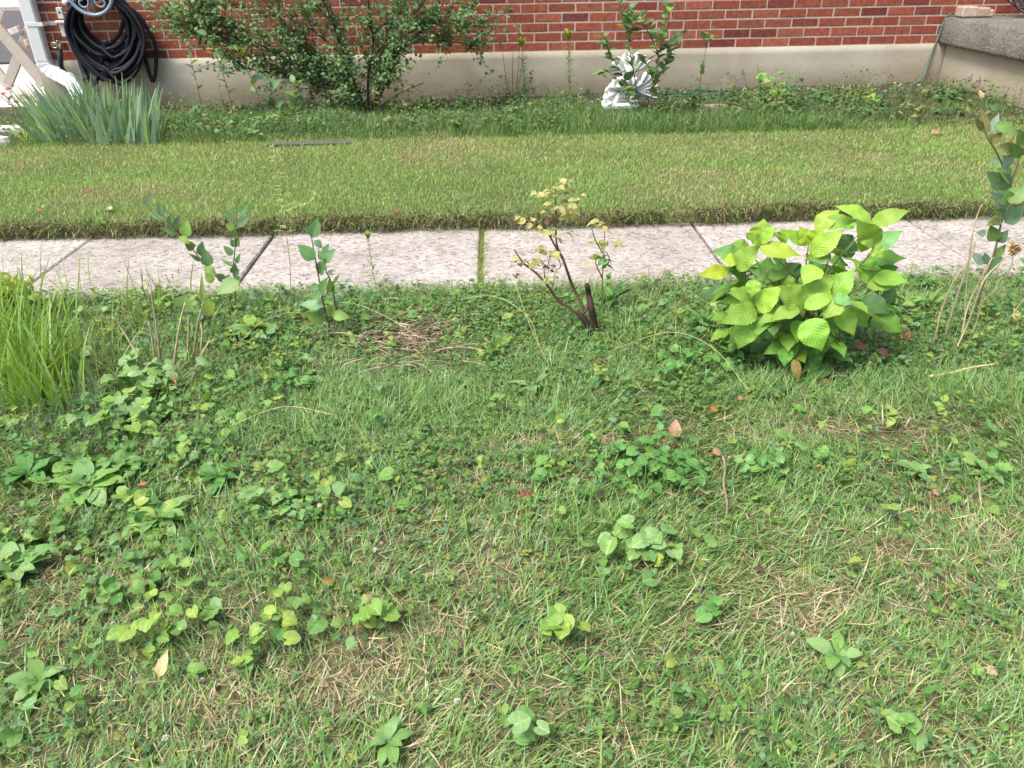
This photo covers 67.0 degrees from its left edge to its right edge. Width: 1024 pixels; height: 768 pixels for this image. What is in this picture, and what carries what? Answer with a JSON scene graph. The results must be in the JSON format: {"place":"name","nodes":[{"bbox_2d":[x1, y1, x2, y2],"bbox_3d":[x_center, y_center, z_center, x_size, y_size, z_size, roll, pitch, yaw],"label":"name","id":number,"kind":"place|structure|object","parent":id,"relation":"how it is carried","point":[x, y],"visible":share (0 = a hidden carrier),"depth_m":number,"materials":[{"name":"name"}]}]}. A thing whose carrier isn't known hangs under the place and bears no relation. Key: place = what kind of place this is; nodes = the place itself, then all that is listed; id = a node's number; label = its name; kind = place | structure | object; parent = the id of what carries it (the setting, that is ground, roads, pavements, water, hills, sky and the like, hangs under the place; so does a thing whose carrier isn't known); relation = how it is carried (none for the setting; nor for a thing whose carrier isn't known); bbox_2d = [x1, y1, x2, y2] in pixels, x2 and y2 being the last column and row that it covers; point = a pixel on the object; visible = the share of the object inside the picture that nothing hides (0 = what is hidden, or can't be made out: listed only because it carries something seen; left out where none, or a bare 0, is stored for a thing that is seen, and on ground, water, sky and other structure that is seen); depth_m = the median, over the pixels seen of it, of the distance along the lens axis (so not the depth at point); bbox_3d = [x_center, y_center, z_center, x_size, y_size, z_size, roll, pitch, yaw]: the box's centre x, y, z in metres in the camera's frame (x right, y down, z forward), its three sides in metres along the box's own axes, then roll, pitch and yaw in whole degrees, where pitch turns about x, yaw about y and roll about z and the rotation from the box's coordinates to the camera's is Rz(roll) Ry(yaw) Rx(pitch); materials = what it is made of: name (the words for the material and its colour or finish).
{"place":"outdoors","nodes":[
{"label":"outdoors","id":0,"kind":"place"},
{"bbox_2d":[0,0,19,10],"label":"pavement","id":1,"kind":"structure","parent":0,"point":[9,5],"depth_m":21.89,"materials":[{"name":"concrete"}]},
{"bbox_2d":[0,10,35,64],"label":"road","id":2,"kind":"structure","parent":0,"point":[11,19],"depth_m":15.25,"materials":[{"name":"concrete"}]},
{"bbox_2d":[0,64,45,106],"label":"pavement","id":3,"kind":"structure","parent":0,"point":[23,77],"depth_m":8.65,"materials":[{"name":"concrete"}]},
{"bbox_2d":[0,10,42,90],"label":"folding trestle","id":4,"kind":"object","parent":3,"relation":"on","point":[18,51],"visible":0.81,"depth_m":7.10,"materials":[{"name":"paint"}]},
{"bbox_2d":[0,81,1023,767],"bbox_3d":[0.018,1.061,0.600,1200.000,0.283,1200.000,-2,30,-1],"label":"ground","id":5,"kind":"structure","parent":0,"point":[502,733],"depth_m":1.78,"materials":[{"name":"plant"}]},
{"bbox_2d":[0,136,12,146],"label":"edging stone","id":6,"kind":"object","parent":5,"relation":"on","point":[4,140],"visible":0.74,"depth_m":5.26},
{"bbox_2d":[0,125,28,135],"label":"edging stone","id":7,"kind":"object","parent":5,"relation":"on","point":[8,126],"visible":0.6,"depth_m":5.60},
{"bbox_2d":[0,272,50,315],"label":"lime weed","id":8,"kind":"object","parent":5,"relation":"on","point":[11,280],"visible":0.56,"depth_m":2.88,"materials":[{"name":"green plant"}]},
{"bbox_2d":[0,541,53,595],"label":"plantain","id":9,"kind":"object","parent":5,"relation":"on","point":[25,565],"visible":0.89,"depth_m":1.71,"materials":[{"name":"green plant"}]},
{"bbox_2d":[1,451,59,485],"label":"plantain","id":10,"kind":"object","parent":5,"relation":"on","point":[23,466],"visible":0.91,"depth_m":2.02,"materials":[{"name":"green plant"}]},
{"bbox_2d":[4,658,70,710],"bbox_3d":[-0.883,0.550,1.436,0.108,0.041,0.100,-2,30,-1],"label":"plantain","id":11,"kind":"object","parent":5,"relation":"on","point":[36,667],"visible":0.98,"depth_m":1.43,"materials":[{"name":"green plant"}]},
{"bbox_2d":[0,250,97,421],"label":"tall grass","id":12,"kind":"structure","parent":5,"relation":"on","point":[13,358],"depth_m":2.36,"materials":[{"name":"plant"}]},
{"bbox_2d":[0,327,160,464],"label":"feathery weed","id":13,"kind":"object","parent":5,"relation":"on","point":[74,406],"visible":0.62,"depth_m":2.22,"materials":[{"name":"green plant"}]},
{"bbox_2d":[46,458,125,507],"bbox_3d":[-1.074,0.254,1.970,0.185,0.062,0.170,5,30,11],"label":"plantain","id":14,"kind":"object","parent":5,"relation":"on","point":[93,495],"visible":0.96,"depth_m":1.96,"materials":[{"name":"green plant"}]},
{"bbox_2d":[3,70,172,145],"bbox_3d":[-3.112,-1.985,5.553,1.794,0.452,0.939,7,30,14],"label":"iris clump","id":15,"kind":"object","parent":5,"relation":"on","point":[134,121],"visible":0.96,"depth_m":5.28,"materials":[{"name":"green plant"}]},
{"bbox_2d":[17,239,194,394],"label":"tall grass","id":16,"kind":"structure","parent":5,"relation":"on","point":[112,327],"depth_m":2.74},
{"bbox_2d":[99,449,147,485],"bbox_3d":[-1.024,0.214,2.049,0.124,0.063,0.129,-2,30,-1],"label":"plantain","id":17,"kind":"object","parent":5,"relation":"on","point":[118,464],"visible":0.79,"depth_m":2.04,"materials":[{"name":"green plant"}]},
{"bbox_2d":[65,373,214,433],"bbox_3d":[-1.105,0.055,2.295,0.286,0.081,0.370,8,31,16],"label":"violet clump","id":18,"kind":"object","parent":5,"relation":"on","point":[143,414],"visible":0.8,"depth_m":2.22,"materials":[{"name":"green plant"}]},
{"bbox_2d":[79,345,208,409],"bbox_3d":[-1.149,-0.039,2.436,0.467,0.106,0.280,23,37,36],"label":"violet clump","id":19,"kind":"object","parent":5,"relation":"on","point":[149,382],"visible":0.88,"depth_m":2.40,"materials":[{"name":"green plant"}]},
{"bbox_2d":[119,495,195,547],"bbox_3d":[-0.851,0.326,1.854,0.157,0.076,0.182,-2,30,-1],"label":"plantain","id":20,"kind":"object","parent":5,"relation":"on","point":[167,515],"visible":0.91,"depth_m":1.84,"materials":[{"name":"green plant"}]},
{"bbox_2d":[99,287,219,312],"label":"violet clump","id":21,"kind":"object","parent":5,"relation":"on","point":[104,308],"visible":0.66,"depth_m":2.96,"materials":[{"name":"green plant"}]},
{"bbox_2d":[112,290,210,378],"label":"cut stalks","id":22,"kind":"object","parent":5,"relation":"on","point":[159,349],"visible":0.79,"depth_m":2.49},
{"bbox_2d":[106,580,218,657],"bbox_3d":[-0.687,0.463,1.542,0.120,0.078,0.204,12,32,21],"label":"violet clump","id":23,"kind":"object","parent":5,"relation":"on","point":[120,633],"visible":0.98,"depth_m":1.51,"materials":[{"name":"green plant"}]},
{"bbox_2d":[133,272,239,345],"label":"bindweed","id":24,"kind":"object","parent":5,"relation":"on","point":[229,285],"visible":0.52,"depth_m":2.65,"materials":[{"name":"green plant"}]},
{"bbox_2d":[184,38,202,110],"bbox_3d":[-2.626,-2.570,6.373,0.149,0.622,0.153,-10,31,-16],"label":"sapling","id":25,"kind":"object","parent":5,"relation":"on","point":[192,62],"visible":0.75,"depth_m":6.32,"materials":[{"name":"green plant"}]},
{"bbox_2d":[145,195,250,310],"bbox_3d":[-1.102,-0.459,2.807,0.392,0.440,0.102,-2,30,-1],"label":"sapling","id":26,"kind":"object","parent":5,"relation":"on","point":[206,258],"visible":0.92,"depth_m":2.77,"materials":[{"name":"green plant"}]},
{"bbox_2d":[196,463,237,496],"bbox_3d":[-0.764,0.238,2.005,0.097,0.042,0.112,-15,32,-23],"label":"plantain","id":27,"kind":"object","parent":5,"relation":"on","point":[217,481],"visible":0.91,"depth_m":1.99,"materials":[{"name":"green plant"}]},
{"bbox_2d":[196,30,306,115],"bbox_3d":[-1.913,-2.281,5.768,0.731,0.673,0.189,-2,30,-1],"label":"sapling","id":28,"kind":"object","parent":5,"relation":"on","point":[295,97],"visible":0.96,"depth_m":5.76,"materials":[{"name":"green plant"}]},
{"bbox_2d":[224,314,278,339],"bbox_3d":[-0.935,-0.199,2.766,0.179,0.088,0.172,-14,32,-22],"label":"plantain","id":29,"kind":"object","parent":5,"relation":"on","point":[249,320],"visible":0.69,"depth_m":2.75,"materials":[{"name":"green plant"}]},
{"bbox_2d":[213,112,299,134],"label":"leafy weed","id":30,"kind":"object","parent":5,"relation":"on","point":[250,131],"visible":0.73,"depth_m":5.51,"materials":[{"name":"green plant"}]},
{"bbox_2d":[225,586,301,664],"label":"violet clump","id":31,"kind":"object","parent":5,"relation":"on","point":[290,636],"visible":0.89,"depth_m":1.50,"materials":[{"name":"green plant"}]},
{"bbox_2d":[235,471,335,519],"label":"violet clump","id":32,"kind":"object","parent":5,"relation":"on","point":[258,491],"visible":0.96,"depth_m":1.87,"materials":[{"name":"green plant"}]},
{"bbox_2d":[268,144,315,297],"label":"asparagus fern","id":33,"kind":"object","parent":5,"relation":"on","point":[286,194],"visible":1,"depth_m":2.73,"materials":[{"name":"green plant"}]},
{"bbox_2d":[272,367,324,393],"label":"violet clump","id":34,"kind":"object","parent":5,"relation":"on","point":[280,379],"visible":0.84,"depth_m":2.41,"materials":[{"name":"green plant"}]},
{"bbox_2d":[267,140,350,145],"bbox_3d":[-1.357,-1.612,5.169,0.551,0.011,0.071,-2,30,-1],"label":"paver","id":35,"kind":"object","parent":5,"relation":"on","point":[308,142],"visible":0.98,"depth_m":5.15,"materials":[{"name":"stone"}]},
{"bbox_2d":[297,217,349,336],"bbox_3d":[-0.653,-0.350,2.630,0.151,0.437,0.101,-14,32,-22],"label":"sapling","id":36,"kind":"object","parent":5,"relation":"on","point":[325,255],"visible":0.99,"depth_m":2.64,"materials":[{"name":"green plant"}]},
{"bbox_2d":[136,0,521,113],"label":"shrub","id":37,"kind":"object","parent":5,"relation":"on","point":[341,65],"visible":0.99,"depth_m":6.00,"materials":[{"name":"green plant"}]},
{"bbox_2d":[364,230,377,284],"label":"fleabane weed","id":38,"kind":"object","parent":5,"relation":"on","point":[367,234],"visible":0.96,"depth_m":3.10,"materials":[{"name":"green plant"}]},
{"bbox_2d":[352,594,399,628],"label":"violet clump","id":39,"kind":"object","parent":5,"relation":"on","point":[370,609],"visible":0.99,"depth_m":1.53,"materials":[{"name":"green plant"}]},
{"bbox_2d":[365,716,413,766],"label":"plantain","id":40,"kind":"object","parent":5,"relation":"on","point":[393,733],"visible":1,"depth_m":1.31,"materials":[{"name":"green plant"}]},
{"bbox_2d":[326,298,503,382],"bbox_3d":[-0.362,-0.170,2.709,0.676,0.062,0.661,-2,30,-1],"label":"straw pile","id":41,"kind":"object","parent":5,"relation":"on","point":[404,333],"visible":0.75,"depth_m":2.65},
{"bbox_2d":[226,269,748,427],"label":"dry grass stems","id":42,"kind":"object","parent":5,"relation":"on","point":[473,297],"visible":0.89,"depth_m":2.60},
{"bbox_2d":[474,332,518,360],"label":"dandelion","id":43,"kind":"object","parent":5,"relation":"on","point":[494,345],"visible":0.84,"depth_m":2.58,"materials":[{"name":"green plant"}]},
{"bbox_2d":[0,65,1022,145],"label":"bed weeds","id":44,"kind":"object","parent":5,"relation":"on","point":[423,118],"visible":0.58,"depth_m":5.79,"materials":[{"name":"green plant"}]},
{"bbox_2d":[0,266,1023,767],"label":"rough grass","id":45,"kind":"structure","parent":5,"relation":"on","point":[564,406],"depth_m":1.72,"materials":[{"name":"plant"}]},
{"bbox_2d":[154,650,167,685],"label":"fallen leaf","id":46,"kind":"object","parent":45,"relation":"on","point":[160,668],"visible":1,"depth_m":1.43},
{"bbox_2d":[0,115,1023,236],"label":"lawn","id":47,"kind":"structure","parent":5,"relation":"on","point":[470,162],"depth_m":4.47,"materials":[{"name":"green plant"}]},
{"bbox_2d":[0,194,1023,241],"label":"dead grass fringe","id":48,"kind":"object","parent":47,"relation":"attached to","point":[957,205],"visible":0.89,"depth_m":3.73,"materials":[{"name":"plant"}]},
{"bbox_2d":[0,266,1023,767],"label":"dry thatch","id":49,"kind":"object","parent":5,"relation":"on","point":[382,676],"visible":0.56,"depth_m":1.59,"materials":[{"name":"plant"}]},
{"bbox_2d":[0,272,1023,767],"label":"clover","id":50,"kind":"object","parent":5,"relation":"on","point":[770,758],"depth_m":1.85,"materials":[{"name":"plant"}]},
{"bbox_2d":[0,269,1023,750],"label":"wild violets","id":51,"kind":"object","parent":5,"relation":"on","point":[110,587],"visible":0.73,"depth_m":1.90,"materials":[{"name":"green plant"}]},
{"bbox_2d":[0,264,1023,569],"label":"ground cover","id":52,"kind":"object","parent":5,"relation":"on","point":[560,330],"visible":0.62,"depth_m":2.48,"materials":[{"name":"green plant"}]},
{"bbox_2d":[502,52,522,96],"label":"bare twigs","id":53,"kind":"object","parent":5,"relation":"on","point":[512,76],"visible":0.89,"depth_m":6.65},
{"bbox_2d":[6,257,1023,481],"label":"leafy seedlings","id":54,"kind":"object","parent":5,"relation":"on","point":[892,415],"visible":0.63,"depth_m":2.55,"materials":[{"name":"green plant"}]},
{"bbox_2d":[14,263,1022,306],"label":"edge weeds","id":55,"kind":"object","parent":5,"relation":"on","point":[489,286],"visible":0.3,"depth_m":3.10,"materials":[{"name":"green plant"}]},
{"bbox_2d":[516,36,530,94],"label":"fleabane weed","id":56,"kind":"object","parent":5,"relation":"on","point":[521,41],"visible":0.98,"depth_m":6.53,"materials":[{"name":"green plant"}]},
{"bbox_2d":[508,705,549,745],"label":"violet clump","id":57,"kind":"object","parent":5,"relation":"on","point":[520,718],"visible":0.98,"depth_m":1.30,"materials":[{"name":"green plant"}]},
{"bbox_2d":[36,0,1023,106],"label":"brick house","id":58,"kind":"structure","parent":5,"relation":"on","point":[811,42],"depth_m":6.68,"materials":[{"name":"brick"}]},
{"bbox_2d":[17,0,82,102],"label":"downspout","id":59,"kind":"object","parent":58,"relation":"attached to","point":[48,67],"visible":0.88,"depth_m":6.48,"materials":[{"name":"paint"}]},
{"bbox_2d":[55,7,89,79],"bbox_3d":[-3.705,-2.860,6.519,0.141,0.568,0.091,-2,30,-1],"label":"outdoor outlet","id":60,"kind":"object","parent":58,"relation":"attached to","point":[60,12],"visible":0.56,"depth_m":6.44,"materials":[{"name":"paint"}]},
{"bbox_2d":[68,0,113,16],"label":"hose hanger","id":61,"kind":"object","parent":58,"relation":"attached to","point":[106,10],"visible":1,"depth_m":6.23,"materials":[{"name":"paint"}]},
{"bbox_2d":[57,0,157,86],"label":"garden hose","id":62,"kind":"object","parent":61,"relation":"hanging from","point":[82,39],"visible":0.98,"depth_m":6.46,"materials":[{"name":"black rubber"}]},
{"bbox_2d":[913,12,954,83],"bbox_3d":[3.677,-2.918,6.724,0.313,0.583,0.044,-8,30,-12],"label":"green cable","id":63,"kind":"object","parent":58,"relation":"attached to","point":[928,64],"visible":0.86,"depth_m":6.72,"materials":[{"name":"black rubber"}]},
{"bbox_2d":[507,373,555,394],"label":"dandelion","id":64,"kind":"object","parent":5,"relation":"on","point":[528,384],"visible":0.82,"depth_m":2.37,"materials":[{"name":"green plant"}]},
{"bbox_2d":[512,177,598,337],"bbox_3d":[0.151,-0.401,2.581,0.304,0.585,0.145,-2,30,-1],"label":"rose bush","id":65,"kind":"object","parent":5,"relation":"on","point":[590,308],"visible":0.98,"depth_m":2.55,"materials":[{"name":"yellow plant"}]},
{"bbox_2d":[539,603,590,643],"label":"violet clump","id":66,"kind":"object","parent":5,"relation":"on","point":[560,624],"visible":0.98,"depth_m":1.50,"materials":[{"name":"green plant"}]},
{"bbox_2d":[564,28,573,92],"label":"fleabane weed","id":67,"kind":"object","parent":5,"relation":"on","point":[567,33],"visible":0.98,"depth_m":6.51,"materials":[{"name":"green plant"}]},
{"bbox_2d":[167,81,989,115],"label":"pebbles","id":68,"kind":"object","parent":5,"relation":"on","point":[918,84],"visible":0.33,"depth_m":6.64,"materials":[{"name":"stone"}]},
{"bbox_2d":[165,69,1023,136],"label":"bed seedlings","id":69,"kind":"object","parent":5,"relation":"on","point":[940,97],"visible":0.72,"depth_m":5.76,"materials":[{"name":"green plant"}]},
{"bbox_2d":[538,456,668,558],"bbox_3d":[0.226,0.270,1.844,0.337,0.120,0.329,-2,30,-1],"label":"grass tuft","id":70,"kind":"object","parent":5,"relation":"on","point":[596,519],"visible":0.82,"depth_m":1.81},
{"bbox_2d":[583,218,623,311],"bbox_3d":[0.328,-0.413,2.796,0.132,0.399,0.128,-19,34,-28],"label":"rose cane","id":71,"kind":"object","parent":5,"relation":"on","point":[603,244],"visible":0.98,"depth_m":2.76,"materials":[{"name":"green plant"}]},
{"bbox_2d":[591,281,636,308],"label":"dandelion","id":72,"kind":"object","parent":5,"relation":"on","point":[608,291],"visible":0.84,"depth_m":2.94,"materials":[{"name":"green plant"}]},
{"bbox_2d":[601,52,658,110],"bbox_3d":[0.921,-2.338,6.018,0.431,0.468,0.244,-2,30,-1],"label":"garden ornament","id":73,"kind":"object","parent":5,"relation":"on","point":[613,95],"visible":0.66,"depth_m":5.96,"materials":[{"name":"white stone"}]},
{"bbox_2d":[618,302,653,330],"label":"dandelion","id":74,"kind":"object","parent":5,"relation":"on","point":[635,310],"visible":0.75,"depth_m":2.76,"materials":[{"name":"green plant"}]},
{"bbox_2d":[592,0,687,114],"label":"sapling","id":75,"kind":"object","parent":5,"relation":"on","point":[629,18],"visible":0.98,"depth_m":5.59,"materials":[{"name":"green plant"}]},
{"bbox_2d":[597,514,682,586],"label":"violet clump","id":76,"kind":"object","parent":5,"relation":"on","point":[648,537],"visible":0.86,"depth_m":1.70,"materials":[{"name":"green plant"}]},
{"bbox_2d":[585,275,722,369],"bbox_3d":[0.528,-0.258,2.700,0.539,0.190,0.787,17,34,29],"label":"grass tuft","id":77,"kind":"object","parent":5,"relation":"on","point":[610,332],"visible":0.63,"depth_m":2.65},
{"bbox_2d":[599,435,711,498],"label":"violet clump","id":78,"kind":"object","parent":5,"relation":"on","point":[635,468],"visible":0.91,"depth_m":1.96,"materials":[{"name":"green plant"}]},
{"bbox_2d":[646,268,682,318],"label":"cut stalks","id":79,"kind":"object","parent":5,"relation":"on","point":[657,291],"visible":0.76,"depth_m":2.85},
{"bbox_2d":[669,419,681,436],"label":"fallen leaf","id":80,"kind":"object","parent":5,"relation":"on","point":[674,427],"visible":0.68,"depth_m":2.13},
{"bbox_2d":[683,306,716,329],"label":"dandelion","id":81,"kind":"object","parent":5,"relation":"on","point":[703,315],"visible":0.59,"depth_m":2.75,"materials":[{"name":"green plant"}]},
{"bbox_2d":[651,331,752,381],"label":"violet clump","id":82,"kind":"object","parent":5,"relation":"on","point":[670,364],"visible":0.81,"depth_m":2.46,"materials":[{"name":"green plant"}]},
{"bbox_2d":[658,88,745,99],"bbox_3d":[1.562,-2.422,6.487,0.860,0.066,0.315,-2,30,-1],"label":"green hose","id":83,"kind":"object","parent":5,"relation":"on","point":[703,91],"visible":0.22,"depth_m":6.53,"materials":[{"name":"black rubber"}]},
{"bbox_2d":[695,26,718,112],"bbox_3d":[1.412,-2.271,5.630,0.197,0.603,0.104,-13,32,-20],"label":"sapling","id":84,"kind":"object","parent":5,"relation":"on","point":[703,63],"visible":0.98,"depth_m":5.57,"materials":[{"name":"green plant"}]},
{"bbox_2d":[695,593,723,626],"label":"violet clump","id":85,"kind":"object","parent":5,"relation":"on","point":[714,602],"visible":0.98,"depth_m":1.55,"materials":[{"name":"green plant"}]},
{"bbox_2d":[721,454,727,519],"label":"twig","id":86,"kind":"object","parent":5,"relation":"on","point":[724,473],"visible":0.99,"depth_m":1.93,"materials":[{"name":"brown plant"}]},
{"bbox_2d":[742,67,790,101],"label":"leafy weed","id":87,"kind":"object","parent":5,"relation":"on","point":[766,79],"visible":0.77,"depth_m":6.17,"materials":[{"name":"green plant"}]},
{"bbox_2d":[735,433,834,474],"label":"violet clump","id":88,"kind":"object","parent":5,"relation":"on","point":[779,455],"visible":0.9,"depth_m":1.98,"materials":[{"name":"green plant"}]},
{"bbox_2d":[697,204,910,385],"bbox_3d":[0.931,-0.304,2.477,0.714,0.542,0.491,-2,30,-1],"label":"hydrangea","id":89,"kind":"object","parent":5,"relation":"on","point":[799,338],"visible":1,"depth_m":2.36,"materials":[{"name":"green plant"}]},
{"bbox_2d":[806,630,862,678],"bbox_3d":[0.625,0.518,1.481,0.094,0.042,0.086,-10,31,-16],"label":"plantain","id":90,"kind":"object","parent":5,"relation":"on","point":[838,657],"visible":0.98,"depth_m":1.47,"materials":[{"name":"green plant"}]},
{"bbox_2d":[834,272,878,364],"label":"dry stalks","id":91,"kind":"object","parent":5,"relation":"on","point":[865,331],"visible":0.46,"depth_m":2.51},
{"bbox_2d":[885,712,927,751],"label":"violet clump","id":92,"kind":"object","parent":5,"relation":"on","point":[909,722],"visible":0.98,"depth_m":1.31,"materials":[{"name":"green plant"}]},
{"bbox_2d":[895,459,933,482],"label":"plantain","id":93,"kind":"object","parent":5,"relation":"on","point":[917,468],"visible":0.89,"depth_m":1.97,"materials":[{"name":"green plant"}]},
{"bbox_2d":[906,287,947,306],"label":"dandelion","id":94,"kind":"object","parent":5,"relation":"on","point":[935,297],"visible":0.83,"depth_m":2.85,"materials":[{"name":"green plant"}]},
{"bbox_2d":[930,205,1023,351],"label":"dry stalks","id":95,"kind":"object","parent":5,"relation":"on","point":[1013,249],"visible":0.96,"depth_m":2.53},
{"bbox_2d":[938,15,1023,107],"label":"porch","id":96,"kind":"object","parent":5,"relation":"on","point":[991,49],"visible":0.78,"depth_m":6.18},
{"bbox_2d":[955,5,993,17],"bbox_3d":[3.897,-3.139,6.515,0.270,0.085,0.130,-2,30,-1],"label":"stone block","id":97,"kind":"object","parent":96,"relation":"on","point":[968,11],"depth_m":6.46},
{"bbox_2d":[1007,0,1023,13],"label":"wire coil","id":98,"kind":"object","parent":96,"relation":"on","point":[1020,2],"visible":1,"depth_m":6.35,"materials":[{"name":"metal"}]},
{"bbox_2d":[969,458,1010,483],"bbox_3d":[1.210,0.227,1.960,0.085,0.035,0.089,-26,38,-36],"label":"plantain","id":99,"kind":"object","parent":5,"relation":"on","point":[996,470],"visible":0.88,"depth_m":1.96,"materials":[{"name":"green plant"}]},
{"bbox_2d":[971,107,1023,317],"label":"sapling","id":100,"kind":"object","parent":5,"relation":"on","point":[1001,181],"visible":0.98,"depth_m":2.52,"materials":[{"name":"green plant"}]},
{"bbox_2d":[0,215,1023,303],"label":"path","id":101,"kind":"structure","parent":0,"point":[433,255],"depth_m":3.45,"materials":[{"name":"concrete"}]},
{"bbox_2d":[467,225,493,286],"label":"joint grass","id":102,"kind":"structure","parent":101,"relation":"on","point":[482,266],"depth_m":3.43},
{"bbox_2d":[0,79,1023,148],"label":"grass","id":103,"kind":"structure","parent":0,"point":[626,122],"depth_m":5.48,"materials":[{"name":"plant"}]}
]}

